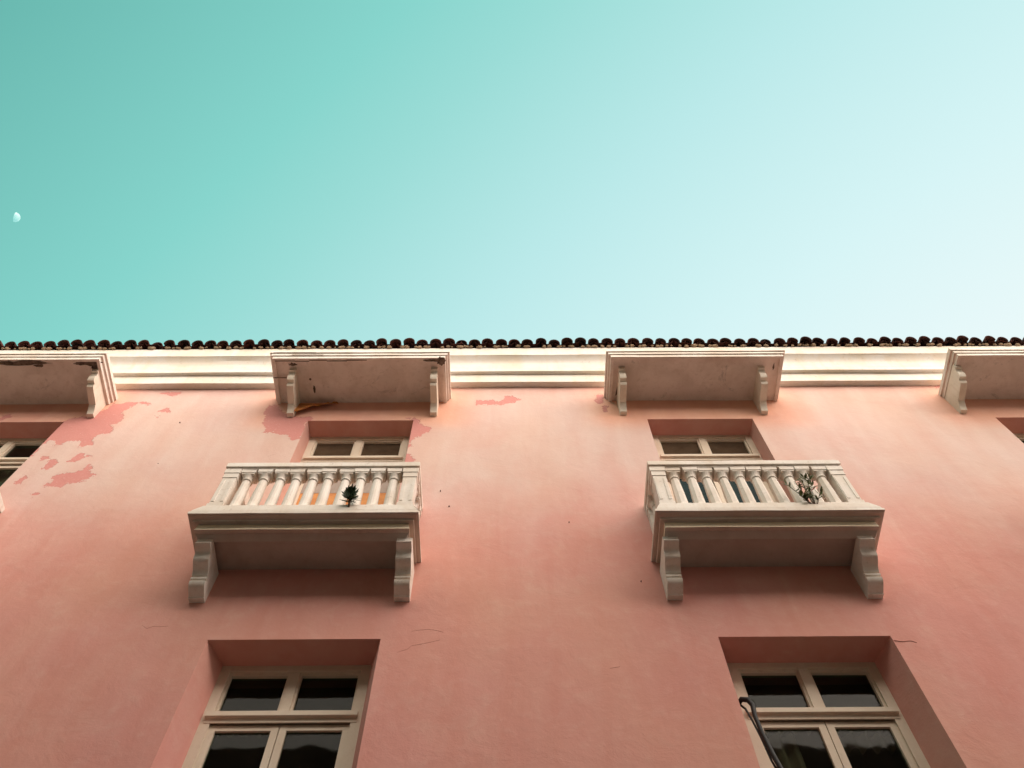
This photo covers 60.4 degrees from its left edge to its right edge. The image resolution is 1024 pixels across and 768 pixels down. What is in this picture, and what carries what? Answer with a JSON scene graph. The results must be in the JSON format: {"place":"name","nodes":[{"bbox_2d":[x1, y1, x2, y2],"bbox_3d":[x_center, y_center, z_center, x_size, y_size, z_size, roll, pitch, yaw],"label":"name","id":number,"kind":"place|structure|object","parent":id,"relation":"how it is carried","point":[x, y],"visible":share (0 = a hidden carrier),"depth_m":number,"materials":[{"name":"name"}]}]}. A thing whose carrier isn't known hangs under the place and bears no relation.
{"place":"outdoors","nodes":[
{"label":"outdoors","id":0,"kind":"place"},
{"bbox_2d":[0,335,1023,767],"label":"pink building","id":1,"kind":"structure","parent":0,"point":[592,553],"depth_m":8.13,"materials":[{"name":"paint"}]},
{"bbox_2d":[0,438,47,486],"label":"window","id":2,"kind":"structure","parent":1,"relation":"in","point":[8,465],"depth_m":10.65,"materials":[{"name":"paint"}]},
{"bbox_2d":[181,665,371,767],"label":"window","id":3,"kind":"structure","parent":1,"relation":"in","point":[285,721],"depth_m":6.86,"materials":[{"name":"paint"}]},
{"bbox_2d":[339,484,359,506],"bbox_3d":[-1.498,1.029,8.177,0.202,0.261,0.151,0,-65,0],"label":"spiky plant","id":4,"kind":"object","parent":1,"relation":"on","point":[350,492],"visible":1,"depth_m":8.17,"materials":[{"name":"green plant"}]},
{"bbox_2d":[293,436,409,504],"bbox_3d":[-1.875,1.285,9.670,1.230,2.813,0.143,0,-65,0],"label":"window","id":5,"kind":"structure","parent":1,"relation":"in","point":[318,449],"depth_m":10.63,"materials":[{"name":"paint"}]},
{"bbox_2d":[652,435,776,502],"bbox_3d":[2.352,1.266,9.692,1.230,2.813,0.143,0,-65,0],"label":"window","id":6,"kind":"structure","parent":1,"relation":"in","point":[669,447],"depth_m":10.66,"materials":[{"name":"paint"}]},
{"bbox_2d":[738,697,782,767],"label":"black cable","id":7,"kind":"object","parent":1,"relation":"attached to","point":[764,739],"visible":0.88,"depth_m":6.51,"materials":[{"name":"rubber"}]},
{"bbox_2d":[782,472,822,503],"bbox_3d":[2.729,0.963,8.297,0.357,0.439,0.116,0,-65,0],"label":"leafy weed","id":8,"kind":"object","parent":1,"relation":"on","point":[806,495],"visible":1,"depth_m":8.24,"materials":[{"name":"green plant"}]},
{"bbox_2d":[727,662,930,767],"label":"window","id":9,"kind":"structure","parent":1,"relation":"in","point":[828,721],"depth_m":6.87,"materials":[{"name":"paint"}]},
{"bbox_2d":[1014,434,1023,442],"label":"window","id":10,"kind":"structure","parent":1,"relation":"in","point":[1020,436],"depth_m":10.92,"materials":[{"name":"paint"}]},
{"bbox_2d":[0,0,1023,345],"label":"sky","id":11,"kind":"structure","parent":0,"point":[229,171],"materials":[{"name":"teal"}]}
]}

